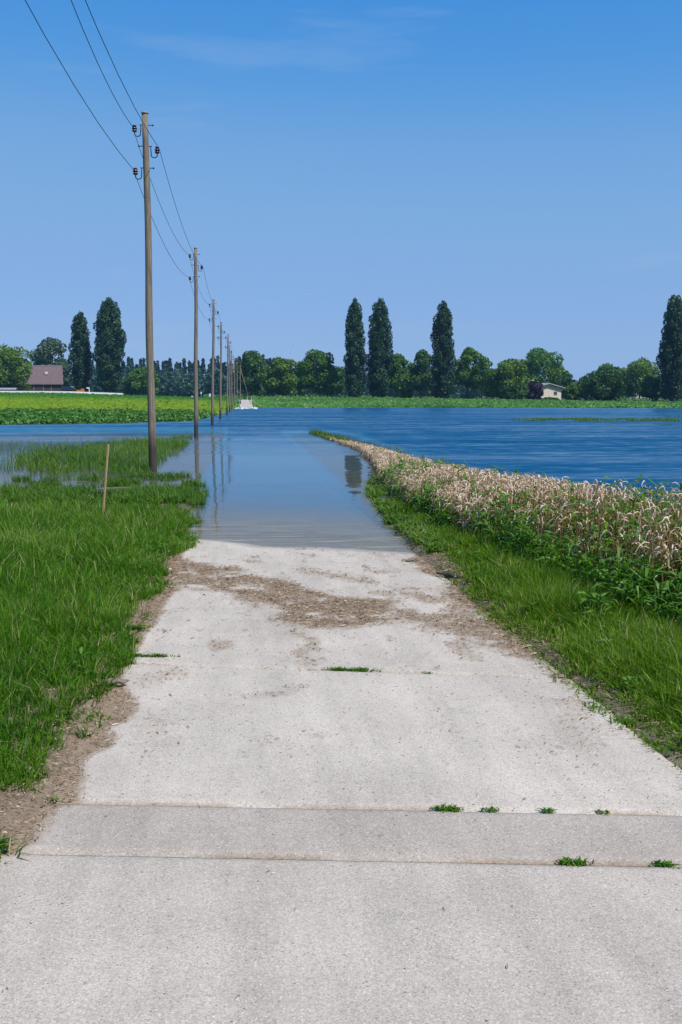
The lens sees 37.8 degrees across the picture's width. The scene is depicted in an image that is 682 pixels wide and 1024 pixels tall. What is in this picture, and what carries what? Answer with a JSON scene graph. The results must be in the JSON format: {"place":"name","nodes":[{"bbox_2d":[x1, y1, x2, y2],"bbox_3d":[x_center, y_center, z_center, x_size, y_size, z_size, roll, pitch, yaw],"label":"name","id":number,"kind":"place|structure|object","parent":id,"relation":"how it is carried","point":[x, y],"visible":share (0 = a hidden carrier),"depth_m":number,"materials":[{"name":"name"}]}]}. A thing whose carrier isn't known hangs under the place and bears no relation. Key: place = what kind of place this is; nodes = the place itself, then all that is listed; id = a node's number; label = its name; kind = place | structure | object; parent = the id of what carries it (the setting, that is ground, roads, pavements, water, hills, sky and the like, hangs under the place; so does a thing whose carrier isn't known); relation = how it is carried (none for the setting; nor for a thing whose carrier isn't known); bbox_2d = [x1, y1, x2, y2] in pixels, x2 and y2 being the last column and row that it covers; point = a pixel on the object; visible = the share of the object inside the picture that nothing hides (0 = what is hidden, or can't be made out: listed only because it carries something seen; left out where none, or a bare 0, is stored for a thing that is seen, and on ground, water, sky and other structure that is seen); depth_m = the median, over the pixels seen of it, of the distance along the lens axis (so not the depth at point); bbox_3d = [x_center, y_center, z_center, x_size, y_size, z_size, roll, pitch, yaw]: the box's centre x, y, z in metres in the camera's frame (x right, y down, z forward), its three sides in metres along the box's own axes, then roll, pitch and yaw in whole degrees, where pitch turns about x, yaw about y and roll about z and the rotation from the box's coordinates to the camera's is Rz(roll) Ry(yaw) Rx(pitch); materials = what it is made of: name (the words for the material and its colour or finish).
{"place":"outdoors","nodes":[
{"label":"outdoors","id":0,"kind":"place"},
{"bbox_2d":[0,391,123,394],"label":"track","id":1,"kind":"structure","parent":0,"point":[64,392],"depth_m":252.71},
{"bbox_2d":[0,432,215,508],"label":"marsh grass","id":2,"kind":"structure","parent":0,"point":[69,455],"depth_m":24.32,"materials":[{"name":"green plant"}]},
{"bbox_2d":[309,428,349,443],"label":"grass","id":3,"kind":"structure","parent":0,"point":[319,433],"depth_m":46.28,"materials":[{"name":"green plant"}]},
{"bbox_2d":[0,400,681,1023],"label":"road","id":4,"kind":"structure","parent":0,"point":[168,900],"depth_m":4.06,"materials":[{"name":"concrete"}]},
{"bbox_2d":[0,836,17,849],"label":"weed tuft","id":5,"kind":"object","parent":4,"relation":"on","point":[3,841],"visible":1,"depth_m":3.84,"materials":[{"name":"green plant"}]},
{"bbox_2d":[126,623,147,629],"bbox_3d":[-1.623,0.885,7.724,0.264,0.055,0.244,-4,8,-31],"label":"weed tuft","id":6,"kind":"object","parent":4,"relation":"on","point":[138,626],"visible":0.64,"depth_m":7.72,"materials":[{"name":"green plant"}]},
{"bbox_2d":[130,652,180,656],"bbox_3d":[-1.374,0.992,6.933,0.535,0.034,0.138,0,7,2],"label":"weed tuft","id":7,"kind":"object","parent":4,"relation":"on","point":[154,654],"visible":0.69,"depth_m":6.93,"materials":[{"name":"green plant"}]},
{"bbox_2d":[2,549,681,1023],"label":"grit","id":8,"kind":"object","parent":4,"relation":"on","point":[340,761],"visible":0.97,"depth_m":5.06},
{"bbox_2d":[321,666,382,671],"bbox_3d":[0.079,1.038,6.599,0.418,0.030,0.148,-1,7,-6],"label":"weed tuft","id":9,"kind":"object","parent":4,"relation":"on","point":[357,669],"visible":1,"depth_m":6.60,"materials":[{"name":"green plant"}]},
{"bbox_2d":[402,558,419,561],"bbox_3d":[0.809,0.552,11.467,0.236,0.036,0.072,-2,7,-18],"label":"driftwood","id":10,"kind":"object","parent":4,"relation":"on","point":[410,559],"visible":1,"depth_m":11.45,"materials":[{"name":"wood"}]},
{"bbox_2d":[429,804,464,813],"bbox_3d":[0.466,1.273,4.294,0.163,0.022,0.107,-3,7,-22],"label":"weed tuft","id":11,"kind":"object","parent":4,"relation":"on","point":[443,809],"visible":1,"depth_m":4.29,"materials":[{"name":"green plant"}]},
{"bbox_2d":[479,806,499,812],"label":"weed tuft","id":12,"kind":"object","parent":4,"relation":"on","point":[490,809],"visible":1,"depth_m":4.29,"materials":[{"name":"green plant"}]},
{"bbox_2d":[539,807,557,813],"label":"weed tuft","id":13,"kind":"object","parent":4,"relation":"on","point":[551,809],"visible":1,"depth_m":4.28,"materials":[{"name":"green plant"}]},
{"bbox_2d":[556,856,593,866],"bbox_3d":[0.882,1.326,3.792,0.171,0.022,0.102,-1,7,-6],"label":"weed tuft","id":14,"kind":"object","parent":4,"relation":"on","point":[565,860],"visible":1,"depth_m":3.78,"materials":[{"name":"green plant"}]},
{"bbox_2d":[595,809,609,814],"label":"weed tuft","id":15,"kind":"object","parent":4,"relation":"on","point":[602,811],"visible":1,"depth_m":4.27,"materials":[{"name":"green plant"}]},
{"bbox_2d":[650,858,680,868],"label":"weed tuft","id":16,"kind":"object","parent":4,"relation":"on","point":[664,863],"visible":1,"depth_m":3.78,"materials":[{"name":"green plant"}]},
{"bbox_2d":[0,407,681,558],"bbox_3d":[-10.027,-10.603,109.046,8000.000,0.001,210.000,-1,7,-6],"label":"water","id":17,"kind":"structure","parent":0,"point":[261,455],"depth_m":38.85,"materials":[{"name":"blue liquid"}]},
{"bbox_2d":[515,417,680,421],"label":"floating weeds","id":18,"kind":"object","parent":17,"relation":"on","point":[616,419],"visible":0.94,"depth_m":84.61,"materials":[{"name":"green plant"}]},
{"bbox_2d":[0,397,681,867],"bbox_3d":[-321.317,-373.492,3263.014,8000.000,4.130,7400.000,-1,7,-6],"label":"ground","id":19,"kind":"structure","parent":0,"point":[16,807],"depth_m":7.38,"materials":[{"name":"soil"}]},
{"bbox_2d":[0,388,17,390],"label":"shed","id":20,"kind":"structure","parent":19,"relation":"on","point":[8,389],"depth_m":255.07,"materials":[{"name":"grey metal"}]},
{"bbox_2d":[0,343,32,390],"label":"broadleaf tree","id":21,"kind":"object","parent":19,"relation":"on","point":[14,368],"visible":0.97,"depth_m":260.22,"materials":[{"name":"green plant"}]},
{"bbox_2d":[15,365,62,390],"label":"barn","id":22,"kind":"structure","parent":19,"relation":"on","point":[46,377],"depth_m":292.07,"materials":[{"name":"tile"}]},
{"bbox_2d":[34,387,41,390],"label":"door","id":23,"kind":"structure","parent":22,"relation":"in","point":[36,388],"depth_m":290.53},
{"bbox_2d":[29,337,70,372],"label":"broadleaf tree","id":24,"kind":"object","parent":19,"relation":"on","point":[42,354],"visible":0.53,"depth_m":316.39,"materials":[{"name":"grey plant"}]},
{"bbox_2d":[55,362,71,386],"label":"broadleaf tree","id":25,"kind":"object","parent":19,"relation":"on","point":[67,380],"visible":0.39,"depth_m":307.22,"materials":[{"name":"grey plant"}]},
{"bbox_2d":[60,386,75,391],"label":"car","id":26,"kind":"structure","parent":19,"relation":"on","point":[67,388],"depth_m":284.88,"materials":[{"name":"blue metal"}]},
{"bbox_2d":[67,312,92,391],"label":"poplar tree","id":27,"kind":"object","parent":19,"relation":"on","point":[80,357],"visible":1,"depth_m":274.62,"materials":[{"name":"green plant"}]},
{"bbox_2d":[0,477,207,863],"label":"grass","id":28,"kind":"structure","parent":19,"relation":"on","point":[59,614],"depth_m":8.25,"materials":[{"name":"green plant"}]},
{"bbox_2d":[102,444,108,511],"bbox_3d":[-3.393,-0.342,14.323,0.163,1.269,0.024,2,7,15],"label":"wooden stake","id":29,"kind":"object","parent":19,"relation":"on","point":[106,469],"visible":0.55,"depth_m":14.29,"materials":[{"name":"brown wood"}]},
{"bbox_2d":[0,407,217,424],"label":"beet leaves","id":30,"kind":"object","parent":19,"relation":"on","point":[8,415],"visible":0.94,"depth_m":83.18,"materials":[{"name":"green plant"}]},
{"bbox_2d":[91,297,126,392],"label":"poplar tree","id":31,"kind":"object","parent":19,"relation":"on","point":[109,348],"visible":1,"depth_m":269.94,"materials":[{"name":"green plant"}]},
{"bbox_2d":[96,678,128,684],"bbox_3d":[-1.423,1.050,6.153,0.218,0.045,0.082,-2,7,-14],"label":"driftwood","id":32,"kind":"object","parent":19,"relation":"on","point":[118,680],"visible":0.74,"depth_m":6.14,"materials":[{"name":"beige wood"}]},
{"bbox_2d":[0,392,238,413],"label":"field grass","id":33,"kind":"structure","parent":19,"relation":"on","point":[35,400],"depth_m":155.15,"materials":[{"name":"green plant"}]},
{"bbox_2d":[121,379,136,394],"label":"broadleaf tree","id":34,"kind":"object","parent":19,"relation":"on","point":[125,385],"visible":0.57,"depth_m":326.14,"materials":[{"name":"green plant"}]},
{"bbox_2d":[125,366,159,394],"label":"broadleaf tree","id":35,"kind":"object","parent":19,"relation":"on","point":[137,379],"visible":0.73,"depth_m":320.61,"materials":[{"name":"green plant"}]},
{"bbox_2d":[132,111,159,472],"bbox_3d":[-4.894,-5.233,25.422,0.682,9.580,0.222,-1,7,-6],"label":"utility pole","id":36,"kind":"object","parent":19,"relation":"on","point":[149,345],"visible":0.98,"depth_m":25.31,"materials":[{"name":"wood"}]},
{"bbox_2d":[25,0,225,350],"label":"overhead wire","id":37,"kind":"object","parent":36,"relation":"attached to","point":[97,121],"visible":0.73,"depth_m":20.15,"materials":[{"name":"metal"}]},
{"bbox_2d":[71,0,225,340],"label":"overhead wire","id":38,"kind":"object","parent":36,"relation":"attached to","point":[125,116],"visible":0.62,"depth_m":21.43,"materials":[{"name":"metal"}]},
{"bbox_2d":[85,0,241,370],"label":"overhead wire","id":39,"kind":"object","parent":36,"relation":"attached to","point":[148,132],"visible":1,"depth_m":21.41,"materials":[{"name":"metal"}]},
{"bbox_2d":[189,247,202,437],"bbox_3d":[-6.919,-7.741,47.489,0.682,9.532,0.222,0,6,-6],"label":"utility pole","id":40,"kind":"object","parent":19,"relation":"on","point":[195,276],"visible":0.96,"depth_m":47.37,"materials":[{"name":"wood"}]},
{"bbox_2d":[209,299,218,433],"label":"utility pole","id":41,"kind":"object","parent":19,"relation":"on","point":[213,318],"visible":0.98,"depth_m":67.67,"materials":[{"name":"wood"}]},
{"bbox_2d":[217,322,224,418],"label":"utility pole","id":42,"kind":"object","parent":19,"relation":"on","point":[220,391],"visible":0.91,"depth_m":89.78,"materials":[{"name":"wood"}]},
{"bbox_2d":[225,334,230,414],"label":"utility pole","id":43,"kind":"object","parent":19,"relation":"on","point":[227,341],"visible":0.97,"depth_m":111.64,"materials":[{"name":"wood"}]},
{"bbox_2d":[229,345,231,411],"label":"utility pole","id":44,"kind":"object","parent":19,"relation":"on","point":[229,378],"visible":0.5,"depth_m":134.90,"materials":[{"name":"wood"}]},
{"bbox_2d":[231,352,232,409],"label":"utility pole","id":45,"kind":"object","parent":19,"relation":"on","point":[231,384],"visible":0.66,"depth_m":157.72,"materials":[{"name":"wood"}]},
{"bbox_2d":[232,357,234,404],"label":"utility pole","id":46,"kind":"object","parent":19,"relation":"on","point":[234,380],"visible":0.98,"depth_m":179.38,"materials":[{"name":"wood"}]},
{"bbox_2d":[235,363,237,403],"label":"utility pole","id":47,"kind":"object","parent":19,"relation":"on","point":[237,387],"visible":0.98,"depth_m":199.37,"materials":[{"name":"wood"}]},
{"bbox_2d":[240,365,250,403],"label":"utility pole","id":48,"kind":"object","parent":19,"relation":"on","point":[240,386],"visible":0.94,"depth_m":219.14,"materials":[{"name":"wood"}]},
{"bbox_2d":[235,350,266,395],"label":"broadleaf tree","id":49,"kind":"object","parent":19,"relation":"on","point":[251,366],"visible":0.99,"depth_m":263.04,"materials":[{"name":"green plant"}]},
{"bbox_2d":[262,356,298,395],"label":"broadleaf tree","id":50,"kind":"object","parent":19,"relation":"on","point":[273,382],"visible":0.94,"depth_m":270.45,"materials":[{"name":"green plant"}]},
{"bbox_2d":[291,361,305,394],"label":"broadleaf tree","id":51,"kind":"object","parent":19,"relation":"on","point":[300,390],"visible":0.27,"depth_m":287.03,"materials":[{"name":"green plant"}]},
{"bbox_2d":[297,349,337,396],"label":"broadleaf tree","id":52,"kind":"object","parent":19,"relation":"on","point":[314,363],"visible":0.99,"depth_m":258.46,"materials":[{"name":"green plant"}]},
{"bbox_2d":[330,366,345,395],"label":"broadleaf tree","id":53,"kind":"object","parent":19,"relation":"on","point":[338,385],"visible":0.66,"depth_m":298.02,"materials":[{"name":"green plant"}]},
{"bbox_2d":[0,541,681,1019],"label":"straw litter","id":54,"kind":"object","parent":19,"relation":"on","point":[304,615],"visible":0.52,"depth_m":8.15,"materials":[{"name":"brown plant"}]},
{"bbox_2d":[4,492,680,690],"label":"broadleaf herbs","id":55,"kind":"object","parent":19,"relation":"on","point":[429,539],"visible":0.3,"depth_m":8.10,"materials":[{"name":"green plant"}]},
{"bbox_2d":[9,354,681,398],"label":"forest","id":56,"kind":"object","parent":19,"relation":"on","point":[178,380],"visible":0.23,"depth_m":455.72,"materials":[{"name":"green plant"}]},
{"bbox_2d":[343,297,367,397],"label":"poplar tree","id":57,"kind":"object","parent":19,"relation":"on","point":[355,360],"visible":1,"depth_m":252.38,"materials":[{"name":"green plant"}]},
{"bbox_2d":[366,297,393,396],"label":"poplar tree","id":58,"kind":"object","parent":19,"relation":"on","point":[381,352],"visible":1,"depth_m":252.74,"materials":[{"name":"green plant"}]},
{"bbox_2d":[388,353,409,397],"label":"broadleaf tree","id":59,"kind":"object","parent":19,"relation":"on","point":[399,374],"visible":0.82,"depth_m":267.12,"materials":[{"name":"green plant"}]},
{"bbox_2d":[400,386,413,397],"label":"shrub","id":60,"kind":"object","parent":19,"relation":"on","point":[406,391],"visible":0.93,"depth_m":258.27,"materials":[{"name":"green plant"}]},
{"bbox_2d":[360,475,471,553],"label":"shore weeds","id":61,"kind":"object","parent":19,"relation":"on","point":[375,490],"visible":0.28,"depth_m":14.97,"materials":[{"name":"green plant"}]},
{"bbox_2d":[405,349,433,396],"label":"broadleaf tree","id":62,"kind":"object","parent":19,"relation":"on","point":[420,371],"visible":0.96,"depth_m":274.17,"materials":[{"name":"green plant"}]},
{"bbox_2d":[429,300,455,398],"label":"poplar tree","id":63,"kind":"object","parent":19,"relation":"on","point":[443,356],"visible":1,"depth_m":249.40,"materials":[{"name":"green plant"}]},
{"bbox_2d":[203,393,681,400],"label":"undergrowth","id":64,"kind":"object","parent":19,"relation":"on","point":[244,396],"visible":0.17,"depth_m":264.80,"materials":[{"name":"green plant"}]},
{"bbox_2d":[436,572,459,577],"bbox_3d":[1.121,0.652,10.330,0.076,0.051,0.360,-5,8,-39],"label":"driftwood","id":65,"kind":"object","parent":19,"relation":"on","point":[448,574],"visible":0.95,"depth_m":10.31,"materials":[{"name":"grey wood"}]},
{"bbox_2d":[233,396,681,408],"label":"meadow","id":66,"kind":"structure","parent":19,"relation":"on","point":[335,402],"depth_m":204.11,"materials":[{"name":"green plant"}]},
{"bbox_2d":[452,347,483,398],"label":"broadleaf tree","id":67,"kind":"object","parent":19,"relation":"on","point":[470,355],"visible":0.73,"depth_m":268.62,"materials":[{"name":"green plant"}]},
{"bbox_2d":[471,356,492,398],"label":"broadleaf tree","id":68,"kind":"object","parent":19,"relation":"on","point":[484,364],"visible":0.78,"depth_m":263.44,"materials":[{"name":"green plant"}]},
{"bbox_2d":[311,430,677,512],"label":"reddish grass","id":69,"kind":"structure","parent":19,"relation":"on","point":[374,445],"depth_m":32.54,"materials":[{"name":"brown plant"}]},
{"bbox_2d":[320,434,681,588],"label":"green weeds","id":70,"kind":"object","parent":19,"relation":"on","point":[515,505],"visible":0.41,"depth_m":11.01,"materials":[{"name":"green plant"}]},
{"bbox_2d":[323,436,681,594],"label":"dead cereal","id":71,"kind":"object","parent":19,"relation":"on","point":[488,482],"visible":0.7,"depth_m":12.06,"materials":[{"name":"beige plant"}]},
{"bbox_2d":[482,358,530,398],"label":"broadleaf tree","id":72,"kind":"object","parent":19,"relation":"on","point":[501,376],"visible":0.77,"depth_m":250.81,"materials":[{"name":"green plant"}]},
{"bbox_2d":[501,382,528,399],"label":"shrub","id":73,"kind":"object","parent":19,"relation":"on","point":[513,390],"visible":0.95,"depth_m":238.23,"materials":[{"name":"green plant"}]},
{"bbox_2d":[525,380,543,399],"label":"shrub","id":74,"kind":"object","parent":19,"relation":"on","point":[536,390],"visible":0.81,"depth_m":242.74,"materials":[{"name":"purple plant"}]},
{"bbox_2d":[512,507,558,547],"bbox_3d":[2.096,0.289,10.836,0.491,0.708,0.456,-1,7,-6],"label":"weed plant","id":75,"kind":"object","parent":19,"relation":"on","point":[522,514],"visible":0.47,"depth_m":10.79,"materials":[{"name":"green plant"}]},
{"bbox_2d":[391,497,681,783],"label":"verge grass","id":76,"kind":"structure","parent":19,"relation":"on","point":[552,594],"depth_m":7.54,"materials":[{"name":"green plant"}]},
{"bbox_2d":[405,484,681,630],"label":"weed fringe","id":77,"kind":"object","parent":19,"relation":"on","point":[657,593],"visible":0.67,"depth_m":8.98,"materials":[{"name":"green plant"}]},
{"bbox_2d":[520,347,567,395],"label":"broadleaf tree","id":78,"kind":"object","parent":19,"relation":"on","point":[537,364],"visible":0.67,"depth_m":301.15,"materials":[{"name":"green plant"}]},
{"bbox_2d":[530,380,564,399],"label":"cream house","id":79,"kind":"structure","parent":19,"relation":"on","point":[551,390],"depth_m":267.76,"materials":[{"name":"beige paint"}]},
{"bbox_2d":[540,397,559,399],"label":"shrub","id":80,"kind":"object","parent":19,"relation":"on","point":[550,398],"visible":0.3,"depth_m":239.28,"materials":[{"name":"green plant"}]},
{"bbox_2d":[560,370,572,396],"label":"broadleaf tree","id":81,"kind":"object","parent":19,"relation":"on","point":[568,380],"visible":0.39,"depth_m":304.77,"materials":[{"name":"green plant"}]},
{"bbox_2d":[564,382,582,399],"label":"shrub","id":82,"kind":"object","parent":19,"relation":"on","point":[572,391],"visible":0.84,"depth_m":248.09,"materials":[{"name":"green plant"}]},
{"bbox_2d":[578,377,587,397],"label":"broadleaf tree","id":83,"kind":"object","parent":19,"relation":"on","point":[580,381],"visible":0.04,"depth_m":305.67,"materials":[{"name":"green plant"}]},
{"bbox_2d":[569,583,623,619],"bbox_3d":[1.995,0.792,7.817,0.451,0.434,0.464,-1,7,-6],"label":"weed plant","id":84,"kind":"object","parent":19,"relation":"on","point":[600,598],"visible":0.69,"depth_m":7.84,"materials":[{"name":"green plant"}]},
{"bbox_2d":[582,510,618,577],"bbox_3d":[2.380,0.370,9.235,0.353,0.811,0.443,-1,7,-6],"label":"weed plant","id":85,"kind":"object","parent":19,"relation":"on","point":[603,534],"visible":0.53,"depth_m":9.17,"materials":[{"name":"green plant"}]},
{"bbox_2d":[579,364,626,400],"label":"broadleaf tree","id":86,"kind":"object","parent":19,"relation":"on","point":[611,386],"visible":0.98,"depth_m":239.29,"materials":[{"name":"green plant"}]},
{"bbox_2d":[591,363,624,390],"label":"broadleaf tree","id":87,"kind":"object","parent":19,"relation":"on","point":[603,369],"visible":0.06,"depth_m":295.40,"materials":[{"name":"green plant"}]},
{"bbox_2d":[621,358,660,398],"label":"broadleaf tree","id":88,"kind":"object","parent":19,"relation":"on","point":[642,371],"visible":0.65,"depth_m":295.30,"materials":[{"name":"green plant"}]},
{"bbox_2d":[633,357,648,398],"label":"tall house","id":89,"kind":"structure","parent":19,"relation":"on","point":[635,377],"depth_m":340.10,"materials":[{"name":"white tile"}]},
{"bbox_2d":[639,376,659,400],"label":"broadleaf tree","id":90,"kind":"object","parent":19,"relation":"on","point":[649,385],"visible":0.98,"depth_m":231.52,"materials":[{"name":"green plant"}]},
{"bbox_2d":[655,293,681,400],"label":"poplar tree","id":91,"kind":"object","parent":19,"relation":"on","point":[670,354],"visible":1,"depth_m":226.48,"materials":[{"name":"green plant"}]},
{"bbox_2d":[0,0,681,396],"label":"sky","id":92,"kind":"structure","parent":0,"point":[516,165],"materials":[{"name":"blue"}]}
]}

